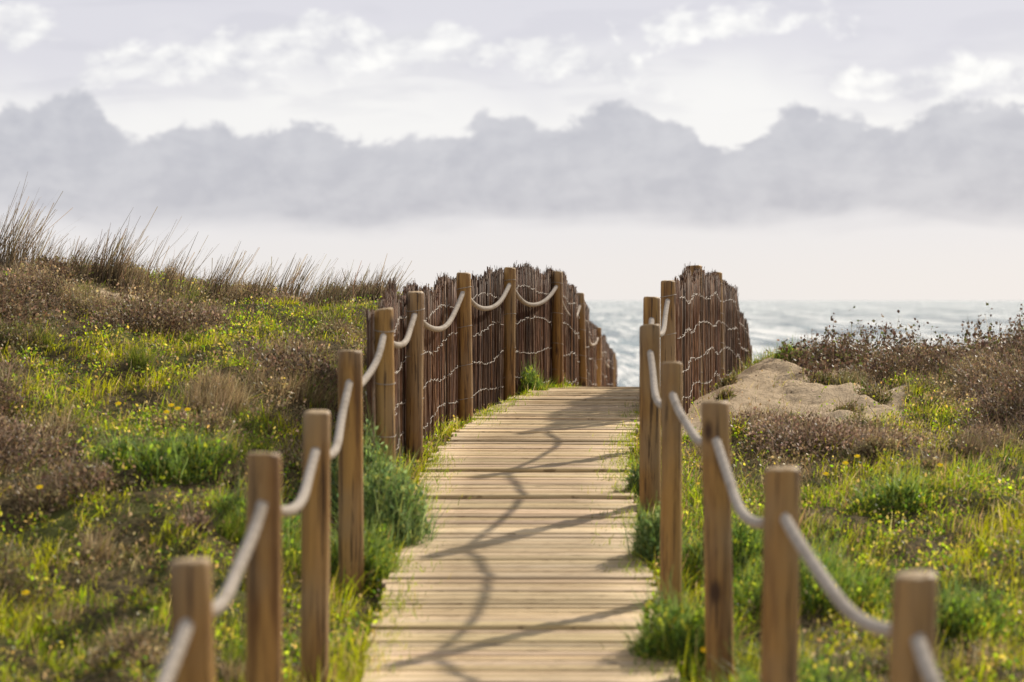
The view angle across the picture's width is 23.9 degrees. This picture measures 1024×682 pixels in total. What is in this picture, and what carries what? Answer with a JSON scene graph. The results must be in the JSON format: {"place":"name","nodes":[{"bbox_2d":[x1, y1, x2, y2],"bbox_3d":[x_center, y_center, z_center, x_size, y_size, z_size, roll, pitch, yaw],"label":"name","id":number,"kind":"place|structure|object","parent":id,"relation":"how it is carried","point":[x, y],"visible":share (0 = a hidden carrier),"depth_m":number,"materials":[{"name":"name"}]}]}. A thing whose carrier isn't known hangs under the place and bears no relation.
{"place":"outdoors","nodes":[
{"label":"outdoors","id":0,"kind":"place"},
{"bbox_2d":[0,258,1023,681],"bbox_3d":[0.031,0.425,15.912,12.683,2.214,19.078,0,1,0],"label":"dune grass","id":1,"kind":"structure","parent":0,"point":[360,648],"depth_m":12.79,"materials":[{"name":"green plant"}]},
{"bbox_2d":[0,273,1023,681],"bbox_3d":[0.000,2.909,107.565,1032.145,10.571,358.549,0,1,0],"label":"ground","id":2,"kind":"structure","parent":0,"point":[804,391],"depth_m":12.86,"materials":[{"name":"green plant"}]},
{"bbox_2d":[0,355,47,422],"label":"dry shrub","id":3,"kind":"object","parent":2,"relation":"on","point":[7,396],"visible":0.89,"depth_m":14.61,"materials":[{"name":"brown plant"}]},
{"bbox_2d":[0,253,75,335],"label":"dry shrub","id":4,"kind":"object","parent":2,"relation":"on","point":[11,302],"visible":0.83,"depth_m":17.20,"materials":[{"name":"brown plant"}]},
{"bbox_2d":[0,404,89,475],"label":"dry shrub","id":5,"kind":"object","parent":2,"relation":"on","point":[23,447],"visible":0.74,"depth_m":13.27,"materials":[{"name":"brown plant"}]},
{"bbox_2d":[25,440,134,513],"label":"dry shrub","id":6,"kind":"object","parent":2,"relation":"on","point":[82,481],"visible":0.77,"depth_m":12.58,"materials":[{"name":"brown plant"}]},
{"bbox_2d":[83,417,170,469],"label":"green bush","id":7,"kind":"object","parent":2,"relation":"on","point":[125,444],"visible":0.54,"depth_m":13.14,"materials":[{"name":"green plant"}]},
{"bbox_2d":[72,274,222,338],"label":"dry shrub","id":8,"kind":"object","parent":2,"relation":"on","point":[157,312],"visible":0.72,"depth_m":17.68,"materials":[{"name":"brown plant"}]},
{"bbox_2d":[121,403,248,486],"bbox_3d":[-1.755,0.563,12.908,0.708,0.490,0.702,0,1,0],"label":"green bush","id":9,"kind":"object","parent":2,"relation":"on","point":[175,449],"visible":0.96,"depth_m":12.83,"materials":[{"name":"green plant"}]},
{"bbox_2d":[196,476,332,567],"bbox_3d":[-1.225,0.871,12.228,0.747,0.608,0.742,0,1,0],"label":"green bush","id":10,"kind":"object","parent":2,"relation":"on","point":[289,538],"visible":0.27,"depth_m":12.18,"materials":[{"name":"green plant"}]},
{"bbox_2d":[218,323,366,438],"bbox_3d":[-1.354,0.288,16.121,1.142,0.837,1.052,0,1,-16],"label":"dry shrub","id":11,"kind":"object","parent":2,"relation":"on","point":[309,361],"visible":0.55,"depth_m":16.10,"materials":[{"name":"brown plant"}]},
{"bbox_2d":[282,399,446,514],"bbox_3d":[-0.835,0.686,13.491,1.162,0.842,1.028,0,1,0],"label":"green bush","id":12,"kind":"object","parent":2,"relation":"on","point":[334,478],"visible":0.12,"depth_m":13.47,"materials":[{"name":"green plant"}]},
{"bbox_2d":[330,501,419,592],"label":"green bush","id":13,"kind":"object","parent":2,"relation":"on","point":[377,554],"visible":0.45,"depth_m":11.96,"materials":[{"name":"green plant"}]},
{"bbox_2d":[156,267,615,681],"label":"rope post fence","id":14,"kind":"object","parent":2,"relation":"on","point":[195,609],"visible":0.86,"depth_m":9.58,"materials":[{"name":"wood"},{"name":"rope"}]},
{"bbox_2d":[330,426,461,554],"bbox_3d":[-0.663,0.804,12.780,1.037,0.751,0.883,0,1,0],"label":"green bush","id":15,"kind":"object","parent":2,"relation":"on","point":[405,510],"visible":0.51,"depth_m":12.76,"materials":[{"name":"green plant"}]},
{"bbox_2d":[21,402,942,652],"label":"yellow flowers","id":16,"kind":"object","parent":2,"relation":"on","point":[26,592],"visible":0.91,"depth_m":14.11,"materials":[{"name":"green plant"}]},
{"bbox_2d":[362,261,618,467],"bbox_3d":[0.567,0.634,27.347,0.508,2.940,27.441,0,1,6],"label":"brushwood fence","id":17,"kind":"object","parent":2,"relation":"on","point":[533,332],"visible":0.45,"depth_m":20.39,"materials":[{"name":"wood"}]},
{"bbox_2d":[0,172,1022,388],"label":"marram stalks","id":18,"kind":"object","parent":2,"relation":"on","point":[109,267],"visible":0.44,"depth_m":20.38,"materials":[{"name":"dry grass"}]},
{"bbox_2d":[0,244,1023,681],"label":"heath scrub","id":19,"kind":"object","parent":2,"relation":"on","point":[14,586],"visible":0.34,"depth_m":15.91,"materials":[{"name":"plant"}]},
{"bbox_2d":[0,254,1023,681],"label":"grass hummock","id":20,"kind":"object","parent":2,"relation":"on","point":[234,398],"depth_m":14.91,"materials":[{"name":"grass"}]},
{"bbox_2d":[362,386,679,681],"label":"boardwalk","id":21,"kind":"structure","parent":2,"relation":"on","point":[524,560],"depth_m":12.27,"materials":[{"name":"brown wood"}]},
{"bbox_2d":[519,356,556,393],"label":"green bush","id":22,"kind":"object","parent":2,"relation":"on","point":[529,382],"visible":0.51,"depth_m":22.54,"materials":[{"name":"green plant"}]},
{"bbox_2d":[613,448,682,499],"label":"green bush","id":23,"kind":"object","parent":2,"relation":"on","point":[631,479],"visible":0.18,"depth_m":14.39,"materials":[{"name":"green plant"}]},
{"bbox_2d":[600,488,699,573],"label":"green bush","id":24,"kind":"object","parent":2,"relation":"on","point":[645,544],"visible":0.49,"depth_m":12.36,"materials":[{"name":"green plant"}]},
{"bbox_2d":[614,564,760,681],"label":"green bush","id":25,"kind":"object","parent":2,"relation":"on","point":[670,626],"visible":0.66,"depth_m":10.11,"materials":[{"name":"green plant"}]},
{"bbox_2d":[649,494,762,584],"bbox_3d":[1.106,0.977,12.182,0.826,0.534,0.755,0,1,0],"label":"green bush","id":26,"kind":"object","parent":2,"relation":"on","point":[748,539],"visible":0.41,"depth_m":12.11,"materials":[{"name":"green plant"}]},
{"bbox_2d":[674,265,751,414],"bbox_3d":[2.134,0.143,24.603,0.170,1.788,11.355,0,1,9],"label":"brushwood fence","id":27,"kind":"object","parent":2,"relation":"on","point":[698,333],"visible":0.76,"depth_m":22.30,"materials":[{"name":"wood"}]},
{"bbox_2d":[729,399,796,436],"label":"dry shrub","id":28,"kind":"object","parent":2,"relation":"on","point":[748,414],"visible":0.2,"depth_m":16.92,"materials":[{"name":"brown plant"}]},
{"bbox_2d":[691,615,875,681],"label":"green bush","id":29,"kind":"object","parent":2,"relation":"on","point":[812,676],"visible":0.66,"depth_m":9.14,"materials":[{"name":"green plant"}]},
{"bbox_2d":[765,333,811,362],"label":"green bush","id":30,"kind":"object","parent":2,"relation":"on","point":[790,348],"visible":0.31,"depth_m":23.72,"materials":[{"name":"green plant"}]},
{"bbox_2d":[639,265,941,681],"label":"rope post fence","id":31,"kind":"object","parent":2,"relation":"on","point":[909,631],"visible":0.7,"depth_m":9.76,"materials":[{"name":"wood"}]},
{"bbox_2d":[735,398,884,460],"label":"dry shrub","id":32,"kind":"object","parent":2,"relation":"on","point":[828,432],"visible":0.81,"depth_m":16.09,"materials":[{"name":"brown plant"}]},
{"bbox_2d":[691,519,960,621],"bbox_3d":[1.441,1.116,11.220,1.229,0.570,1.274,1,1,43],"label":"green bush","id":33,"kind":"object","parent":2,"relation":"on","point":[857,585],"visible":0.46,"depth_m":11.10,"materials":[{"name":"green plant"}]},
{"bbox_2d":[784,323,871,368],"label":"dry shrub","id":34,"kind":"object","parent":2,"relation":"on","point":[834,352],"visible":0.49,"depth_m":23.34,"materials":[{"name":"brown plant"}]},
{"bbox_2d":[844,415,940,450],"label":"dry shrub","id":35,"kind":"object","parent":2,"relation":"on","point":[902,436],"visible":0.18,"depth_m":15.84,"materials":[{"name":"brown plant"}]},
{"bbox_2d":[837,433,952,520],"bbox_3d":[2.156,0.782,13.619,0.612,0.516,0.632,1,1,41],"label":"green bush","id":36,"kind":"object","parent":2,"relation":"on","point":[895,492],"visible":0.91,"depth_m":13.55,"materials":[{"name":"green plant"}]},
{"bbox_2d":[777,302,1023,383],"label":"seed head plants","id":37,"kind":"object","parent":2,"relation":"on","point":[862,358],"visible":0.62,"depth_m":22.33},
{"bbox_2d":[839,330,989,385],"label":"dry shrub","id":38,"kind":"object","parent":2,"relation":"on","point":[904,359],"visible":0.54,"depth_m":21.46,"materials":[{"name":"brown plant"}]},
{"bbox_2d":[874,552,1023,647],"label":"green bush","id":39,"kind":"object","parent":2,"relation":"on","point":[957,611],"visible":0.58,"depth_m":10.34,"materials":[{"name":"green plant"}]},
{"bbox_2d":[942,355,1023,432],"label":"dry shrub","id":40,"kind":"object","parent":2,"relation":"on","point":[1005,404],"visible":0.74,"depth_m":17.61,"materials":[{"name":"brown plant"}]},
{"bbox_2d":[944,340,1023,404],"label":"dry shrub","id":41,"kind":"object","parent":2,"relation":"on","point":[1013,362],"visible":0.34,"depth_m":19.74,"materials":[{"name":"brown plant"}]},
{"bbox_2d":[954,313,1023,364],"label":"dry shrub","id":42,"kind":"object","parent":2,"relation":"on","point":[1009,341],"visible":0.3,"depth_m":22.19,"materials":[{"name":"brown plant"}]},
{"bbox_2d":[0,0,1023,300],"label":"sky","id":43,"kind":"structure","parent":0,"point":[788,150],"materials":[{"name":"white"}]},
{"bbox_2d":[585,301,1023,386],"bbox_3d":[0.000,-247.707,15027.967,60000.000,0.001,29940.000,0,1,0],"label":"sea","id":44,"kind":"structure","parent":0,"point":[619,323],"depth_m":714.07,"materials":[{"name":"liquid"}]}
]}

